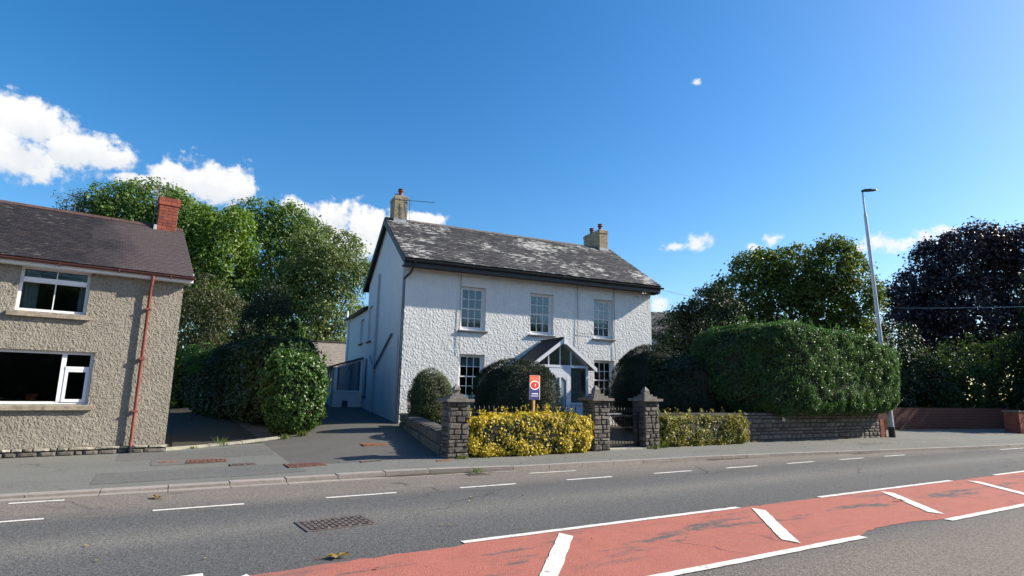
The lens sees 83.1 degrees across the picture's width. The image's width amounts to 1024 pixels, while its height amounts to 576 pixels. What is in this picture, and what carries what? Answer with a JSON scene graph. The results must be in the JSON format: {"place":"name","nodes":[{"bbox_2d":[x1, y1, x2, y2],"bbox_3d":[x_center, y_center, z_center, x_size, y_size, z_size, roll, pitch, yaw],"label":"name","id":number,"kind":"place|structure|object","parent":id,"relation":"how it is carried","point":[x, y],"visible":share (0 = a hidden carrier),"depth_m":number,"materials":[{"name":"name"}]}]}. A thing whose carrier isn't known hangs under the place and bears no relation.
{"place":"outdoors","nodes":[
{"label":"outdoors","id":0,"kind":"place"},
{"bbox_2d":[233,403,468,463],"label":"driveway","id":1,"kind":"structure","parent":0,"point":[339,435],"depth_m":15.57,"materials":[{"name":"grey asphalt"}]},
{"bbox_2d":[278,434,290,438],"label":"weed tuft","id":2,"kind":"object","parent":1,"relation":"on","point":[286,436],"visible":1,"depth_m":16.03,"materials":[{"name":"green plant"}]},
{"bbox_2d":[294,430,309,435],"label":"weed tuft","id":3,"kind":"object","parent":1,"relation":"on","point":[299,433],"visible":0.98,"depth_m":16.55,"materials":[{"name":"green plant"}]},
{"bbox_2d":[360,443,388,446],"bbox_3d":[-3.546,4.032,14.857,0.620,0.046,0.520,6,-12,-26],"label":"manhole cover","id":4,"kind":"object","parent":1,"relation":"on","point":[372,444],"visible":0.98,"depth_m":14.72,"materials":[{"name":"orange metal"}]},
{"bbox_2d":[0,446,1023,575],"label":"road","id":5,"kind":"structure","parent":0,"point":[827,515],"depth_m":7.21,"materials":[{"name":"grey asphalt"}]},
{"bbox_2d":[294,514,378,532],"bbox_3d":[-2.162,2.903,7.100,0.860,0.046,0.600,8,-13,-34],"label":"manhole cover","id":6,"kind":"object","parent":5,"relation":"on","point":[316,525],"visible":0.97,"depth_m":7.06,"materials":[{"name":"metal"}]},
{"bbox_2d":[466,472,489,475],"bbox_3d":[-0.701,3.742,11.567,0.460,0.034,0.260,7,-12,-30],"label":"road gully","id":7,"kind":"object","parent":5,"relation":"on","point":[472,474],"visible":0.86,"depth_m":11.51,"materials":[{"name":"metal"}]},
{"bbox_2d":[470,468,485,472],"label":"weed tuft","id":8,"kind":"object","parent":7,"relation":"on","point":[476,470],"visible":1,"depth_m":11.68,"materials":[{"name":"green plant"}]},
{"bbox_2d":[0,444,1023,501],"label":"kerb","id":9,"kind":"structure","parent":5,"relation":"on","point":[286,480],"depth_m":10.86,"materials":[{"name":"concrete"}]},
{"bbox_2d":[85,440,967,567],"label":"fallen leaves","id":10,"kind":"object","parent":5,"relation":"on","point":[582,466],"depth_m":5.70,"materials":[{"name":"plant"}]},
{"bbox_2d":[0,429,1023,493],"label":"pavement","id":11,"kind":"structure","parent":0,"point":[49,473],"depth_m":12.39,"materials":[{"name":"concrete"}]},
{"bbox_2d":[186,458,226,463],"bbox_3d":[-6.481,3.685,12.272,0.750,0.046,0.620,6,-12,-26],"label":"manhole cover","id":12,"kind":"object","parent":11,"relation":"on","point":[189,461],"visible":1,"depth_m":12.20,"materials":[{"name":"metal"}]},
{"bbox_2d":[229,463,256,465],"bbox_3d":[-5.507,3.619,11.807,0.480,0.046,0.320,7,-12,-30],"label":"manhole cover","id":13,"kind":"object","parent":11,"relation":"on","point":[238,464],"visible":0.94,"depth_m":11.75,"materials":[{"name":"metal"}]},
{"bbox_2d":[283,462,325,467],"bbox_3d":[-4.239,3.631,11.822,0.740,0.046,0.550,8,-12,-33],"label":"manhole cover","id":14,"kind":"object","parent":11,"relation":"on","point":[297,465],"visible":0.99,"depth_m":11.74,"materials":[{"name":"metal"}]},
{"bbox_2d":[360,460,381,462],"bbox_3d":[-3.007,3.717,12.346,0.460,0.046,0.130,7,-12,-30],"label":"manhole cover","id":15,"kind":"object","parent":11,"relation":"on","point":[371,461],"visible":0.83,"depth_m":12.29,"materials":[{"name":"metal"}]},
{"bbox_2d":[437,384,474,458],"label":"gate pillar","id":16,"kind":"structure","parent":11,"relation":"on","point":[455,423],"depth_m":13.16,"materials":[{"name":"grey stone"}]},
{"bbox_2d":[456,455,471,458],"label":"weed tuft","id":17,"kind":"object","parent":11,"relation":"on","point":[462,457],"visible":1,"depth_m":12.99,"materials":[{"name":"green plant"}]},
{"bbox_2d":[578,385,613,451],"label":"gate pillar","id":18,"kind":"structure","parent":11,"relation":"on","point":[596,404],"depth_m":15.35,"materials":[{"name":"grey stone"}]},
{"bbox_2d":[608,408,638,445],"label":"iron gate","id":19,"kind":"structure","parent":18,"relation":"attached to","point":[627,427],"depth_m":16.07,"materials":[{"name":"black metal"}]},
{"bbox_2d":[610,446,645,449],"bbox_3d":[3.034,4.438,15.897,1.370,0.080,0.450,7,-12,-30],"label":"gate step","id":20,"kind":"object","parent":11,"relation":"on","point":[624,448],"visible":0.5,"depth_m":15.90,"materials":[{"name":"concrete"}]},
{"bbox_2d":[628,387,662,448],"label":"gate pillar","id":21,"kind":"structure","parent":11,"relation":"on","point":[647,408],"depth_m":16.33,"materials":[{"name":"grey stone"}]},
{"bbox_2d":[660,438,670,447],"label":"weed tuft","id":22,"kind":"object","parent":11,"relation":"on","point":[664,445],"visible":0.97,"depth_m":16.45,"materials":[{"name":"green plant"}]},
{"bbox_2d":[861,189,895,437],"bbox_3d":[14.940,0.849,23.405,0.582,10.174,0.482,7,-12,-30],"label":"street lamp","id":23,"kind":"object","parent":11,"relation":"on","point":[891,428],"visible":0.79,"depth_m":23.54,"materials":[{"name":"metal"}]},
{"bbox_2d":[0,0,1023,399],"label":"sky","id":24,"kind":"structure","parent":0,"point":[697,134],"materials":[{"name":"blue"}]},
{"bbox_2d":[165,400,1020,478],"bbox_3d":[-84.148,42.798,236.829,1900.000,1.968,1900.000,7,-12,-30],"label":"ground","id":25,"kind":"structure","parent":0,"point":[168,440],"depth_m":17.40,"materials":[{"name":"soil"}]},
{"bbox_2d":[52,187,102,213],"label":"ash tree","id":26,"kind":"object","parent":25,"relation":"on","point":[66,206],"visible":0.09,"depth_m":47.25,"materials":[{"name":"green plant"}]},
{"bbox_2d":[0,182,194,457],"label":"grey cottage","id":27,"kind":"structure","parent":25,"relation":"on","point":[90,308],"depth_m":13.55,"materials":[{"name":"grey paint"}]},
{"bbox_2d":[25,394,38,400],"bbox_3d":[-10.546,2.427,12.660,0.240,0.210,0.236,7,-12,-30],"label":"plant pot","id":28,"kind":"object","parent":27,"relation":"on","point":[31,397],"visible":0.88,"depth_m":12.59,"materials":[{"name":"ceramic"}]},
{"bbox_2d":[0,349,94,409],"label":"window","id":29,"kind":"structure","parent":27,"relation":"in","point":[64,370],"depth_m":12.84,"materials":[{"name":"white plastic"}]},
{"bbox_2d":[6,266,91,319],"bbox_3d":[-10.327,0.128,13.006,1.476,1.118,0.420,9,-13,-36],"label":"window","id":30,"kind":"structure","parent":27,"relation":"in","point":[30,283],"depth_m":12.94,"materials":[{"name":"white plastic"}]},
{"bbox_2d":[72,174,211,258],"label":"sycamore","id":31,"kind":"object","parent":25,"relation":"on","point":[133,208],"visible":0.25,"depth_m":48.24,"materials":[{"name":"green plant"}]},
{"bbox_2d":[169,349,188,408],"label":"lane end hedge","id":32,"kind":"object","parent":25,"relation":"on","point":[176,400],"visible":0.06,"depth_m":34.35,"materials":[{"name":"green plant"}]},
{"bbox_2d":[176,270,254,364],"bbox_3d":[-17.466,2.883,32.934,5.443,8.011,5.009,7,-12,-30],"label":"hazel bush","id":33,"kind":"object","parent":25,"relation":"on","point":[208,332],"visible":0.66,"depth_m":32.70,"materials":[{"name":"green plant"}]},
{"bbox_2d":[169,407,262,446],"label":"lane","id":34,"kind":"structure","parent":25,"relation":"on","point":[199,429],"depth_m":19.04,"materials":[{"name":"grey asphalt"}]},
{"bbox_2d":[174,343,220,420],"bbox_3d":[-12.809,3.782,23.485,1.717,3.180,1.727,7,-12,-30],"label":"ash sapling","id":35,"kind":"object","parent":34,"relation":"on","point":[197,364],"visible":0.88,"depth_m":23.50,"materials":[{"name":"green plant"}]},
{"bbox_2d":[214,437,229,445],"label":"weed tuft","id":36,"kind":"object","parent":34,"relation":"on","point":[223,442],"visible":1,"depth_m":15.02,"materials":[{"name":"green plant"}]},
{"bbox_2d":[166,436,279,450],"bbox_3d":[-7.495,4.083,15.107,0.314,0.244,2.946,-8,-14,40],"label":"lane edging","id":37,"kind":"object","parent":25,"relation":"on","point":[221,444],"visible":0.5,"depth_m":14.98,"materials":[{"name":"concrete"}]},
{"bbox_2d":[177,201,271,333],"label":"maple tree","id":38,"kind":"object","parent":25,"relation":"on","point":[214,233],"visible":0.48,"depth_m":42.10,"materials":[{"name":"green plant"}]},
{"bbox_2d":[174,311,312,376],"bbox_3d":[-18.343,4.531,37.070,13.655,6.908,8.715,7,-12,-30],"label":"undergrowth thicket","id":39,"kind":"object","parent":25,"relation":"on","point":[180,350],"visible":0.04,"depth_m":36.09,"materials":[{"name":"green plant"}]},
{"bbox_2d":[180,329,321,424],"bbox_3d":[-11.410,3.693,24.024,2.777,3.597,15.314,10,-13,-39],"label":"driveway hedge","id":40,"kind":"object","parent":25,"relation":"on","point":[245,359],"visible":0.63,"depth_m":20.73,"materials":[{"name":"green plant"}]},
{"bbox_2d":[195,274,306,417],"bbox_3d":[-10.090,2.303,23.435,4.510,5.924,4.127,7,-12,-30],"label":"conifer","id":41,"kind":"object","parent":25,"relation":"on","point":[251,311],"visible":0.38,"depth_m":23.03,"materials":[{"name":"green plant"}]},
{"bbox_2d":[221,196,332,322],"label":"lime tree","id":42,"kind":"object","parent":25,"relation":"on","point":[272,226],"visible":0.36,"depth_m":47.21,"materials":[{"name":"green plant"}]},
{"bbox_2d":[255,341,330,434],"bbox_3d":[-6.673,3.023,17.570,2.196,2.873,2.142,7,-12,-30],"label":"driveway shrub","id":43,"kind":"object","parent":25,"relation":"on","point":[292,395],"visible":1,"depth_m":16.91,"materials":[{"name":"green plant"}]},
{"bbox_2d":[263,223,371,341],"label":"alder tree","id":44,"kind":"object","parent":25,"relation":"on","point":[349,268],"visible":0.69,"depth_m":43.51,"materials":[{"name":"green plant"}]},
{"bbox_2d":[309,340,345,368],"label":"slate outbuilding","id":45,"kind":"structure","parent":25,"relation":"on","point":[334,351],"depth_m":37.25,"materials":[{"name":"grey paint"}]},
{"bbox_2d":[399,413,442,454],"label":"stone wall","id":46,"kind":"structure","parent":25,"relation":"on","point":[425,432],"depth_m":15.29,"materials":[{"name":"grey stone"}]},
{"bbox_2d":[406,367,452,424],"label":"egg topiary","id":47,"kind":"object","parent":25,"relation":"on","point":[427,390],"visible":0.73,"depth_m":17.81,"materials":[{"name":"green plant"}]},
{"bbox_2d":[325,188,663,424],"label":"white house","id":48,"kind":"structure","parent":25,"relation":"on","point":[460,307],"depth_m":22.83,"materials":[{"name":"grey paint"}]},
{"bbox_2d":[358,320,363,345],"bbox_3d":[-6.986,2.080,27.146,0.295,1.210,0.940,6,-11,-25],"label":"window","id":49,"kind":"structure","parent":48,"relation":"in","point":[363,320],"depth_m":27.45,"materials":[{"name":"white paint"}]},
{"bbox_2d":[365,307,372,342],"bbox_3d":[-6.216,1.621,25.575,0.295,1.610,0.940,6,-11,-25],"label":"window","id":50,"kind":"structure","parent":48,"relation":"in","point":[372,307],"depth_m":25.89,"materials":[{"name":"white paint"}]},
{"bbox_2d":[458,354,482,397],"bbox_3d":[-1.536,3.278,21.115,1.140,1.669,0.440,6,-11,-25],"label":"window","id":51,"kind":"structure","parent":48,"relation":"in","point":[465,360],"depth_m":21.32,"materials":[{"name":"white paint"}]},
{"bbox_2d":[458,287,487,332],"bbox_3d":[-1.474,0.821,21.518,1.140,1.694,0.335,6,-11,-25],"label":"window","id":52,"kind":"structure","parent":48,"relation":"in","point":[462,329],"depth_m":21.62,"materials":[{"name":"white paint"}]},
{"bbox_2d":[528,294,555,336],"bbox_3d":[1.108,1.090,22.760,1.172,1.694,0.439,6,-11,-25],"label":"window","id":53,"kind":"structure","parent":48,"relation":"in","point":[543,332],"depth_m":22.90,"materials":[{"name":"white paint"}]},
{"bbox_2d":[594,360,611,396],"bbox_3d":[3.703,3.793,23.464,1.120,1.669,0.335,6,-11,-25],"label":"window","id":54,"kind":"structure","parent":48,"relation":"in","point":[595,361],"depth_m":23.68,"materials":[{"name":"white paint"}]},
{"bbox_2d":[592,300,615,340],"bbox_3d":[3.716,1.352,23.960,1.102,1.694,0.440,6,-11,-25],"label":"window","id":55,"kind":"structure","parent":48,"relation":"in","point":[601,331],"depth_m":24.10,"materials":[{"name":"white paint"}]},
{"bbox_2d":[467,356,562,417],"bbox_3d":[0.081,3.425,17.136,2.941,2.732,2.484,1,-10,0],"label":"clipped yew","id":56,"kind":"object","parent":25,"relation":"on","point":[502,383],"visible":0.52,"depth_m":16.48,"materials":[{"name":"green plant"}]},
{"bbox_2d":[469,406,576,416],"bbox_3d":[0.217,3.590,14.832,3.600,1.120,0.042,7,-12,-30],"label":"iron railing","id":57,"kind":"object","parent":25,"relation":"on","point":[474,412],"visible":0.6,"depth_m":14.76,"materials":[{"name":"black metal"}]},
{"bbox_2d":[467,403,594,457],"bbox_3d":[0.454,3.570,14.456,3.912,1.353,1.254,7,-12,-30],"label":"golden hedge","id":58,"kind":"object","parent":25,"relation":"on","point":[533,433],"visible":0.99,"depth_m":14.00,"materials":[{"name":"yellow plant"}]},
{"bbox_2d":[529,375,539,410],"bbox_3d":[0.570,3.245,15.054,0.390,1.900,0.084,11,-14,-43],"label":"for sale sign","id":59,"kind":"object","parent":25,"relation":"on","point":[534,388],"visible":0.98,"depth_m":15.11,"materials":[{"name":"plastic"}]},
{"bbox_2d":[604,343,682,431],"bbox_3d":[5.179,3.825,21.513,3.464,3.580,2.780,1,-10,0],"label":"clipped yew","id":60,"kind":"object","parent":25,"relation":"on","point":[633,368],"visible":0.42,"depth_m":21.01,"materials":[{"name":"green plant"}]},
{"bbox_2d":[651,312,707,353],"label":"neighbouring house","id":61,"kind":"structure","parent":25,"relation":"on","point":[654,315],"depth_m":42.11,"materials":[{"name":"grey"}]},
{"bbox_2d":[643,354,742,412],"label":"laurel hedge","id":62,"kind":"object","parent":25,"relation":"on","point":[682,386],"visible":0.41,"depth_m":19.83,"materials":[{"name":"green plant"}]},
{"bbox_2d":[651,280,755,357],"bbox_3d":[9.934,3.083,29.908,5.567,7.201,4.780,7,-12,-30],"label":"evergreen tree","id":63,"kind":"object","parent":25,"relation":"on","point":[693,311],"visible":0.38,"depth_m":29.55,"materials":[{"name":"green plant"}]},
{"bbox_2d":[657,407,750,446],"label":"golden hedge","id":64,"kind":"object","parent":25,"relation":"on","point":[686,430],"visible":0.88,"depth_m":17.47,"materials":[{"name":"yellow plant"}]},
{"bbox_2d":[659,412,885,441],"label":"stone wall","id":65,"kind":"structure","parent":25,"relation":"on","point":[765,427],"depth_m":20.38,"materials":[{"name":"grey stone"}]},
{"bbox_2d":[688,312,902,417],"bbox_3d":[11.157,2.954,21.596,9.577,3.714,2.970,5,-11,-23],"label":"tall hedge","id":66,"kind":"object","parent":25,"relation":"on","point":[785,368],"visible":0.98,"depth_m":20.11,"materials":[{"name":"green plant"}]},
{"bbox_2d":[700,233,890,340],"bbox_3d":[16.359,2.015,33.230,11.292,10.804,4.475,2,-10,-4],"label":"field maple","id":67,"kind":"object","parent":25,"relation":"on","point":[807,289],"visible":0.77,"depth_m":32.69,"materials":[{"name":"green plant"}]},
{"bbox_2d":[779,359,959,412],"bbox_3d":[21.430,6.206,37.161,19.273,4.306,2.607,3,-11,-12],"label":"garden hedge","id":68,"kind":"object","parent":25,"relation":"on","point":[917,395],"visible":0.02,"depth_m":37.23,"materials":[{"name":"green plant"}]},
{"bbox_2d":[832,316,959,407],"bbox_3d":[21.152,4.904,33.967,11.697,7.322,8.006,7,-12,-30],"label":"roadside shrub","id":69,"kind":"object","parent":25,"relation":"on","point":[905,387],"visible":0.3,"depth_m":31.89,"materials":[{"name":"green plant"}]},
{"bbox_2d":[875,216,1023,404],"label":"copper beech","id":70,"kind":"object","parent":25,"relation":"on","point":[944,314],"visible":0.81,"depth_m":41.52,"materials":[{"name":"purple plant"}]},
{"bbox_2d":[877,408,1023,429],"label":"brick wall","id":71,"kind":"structure","parent":25,"relation":"on","point":[942,418],"depth_m":28.17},
{"bbox_2d":[899,327,1023,407],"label":"roadside shrub","id":72,"kind":"object","parent":25,"relation":"on","point":[981,375],"visible":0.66,"depth_m":32.77,"materials":[{"name":"green plant"}]},
{"bbox_2d":[998,266,1023,412],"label":"roadside holly","id":73,"kind":"object","parent":25,"relation":"on","point":[1020,355],"visible":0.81,"depth_m":32.41,"materials":[{"name":"green plant"}]},
{"bbox_2d":[1001,410,1023,433],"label":"brick gate pier","id":74,"kind":"structure","parent":25,"relation":"on","point":[1013,421],"depth_m":27.57,"materials":[{"name":"brick"}]},
{"bbox_2d":[969,306,1023,307],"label":"overhead wire","id":75,"kind":"object","parent":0,"point":[988,307],"visible":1,"depth_m":26.96,"materials":[{"name":"metal"}]}
]}

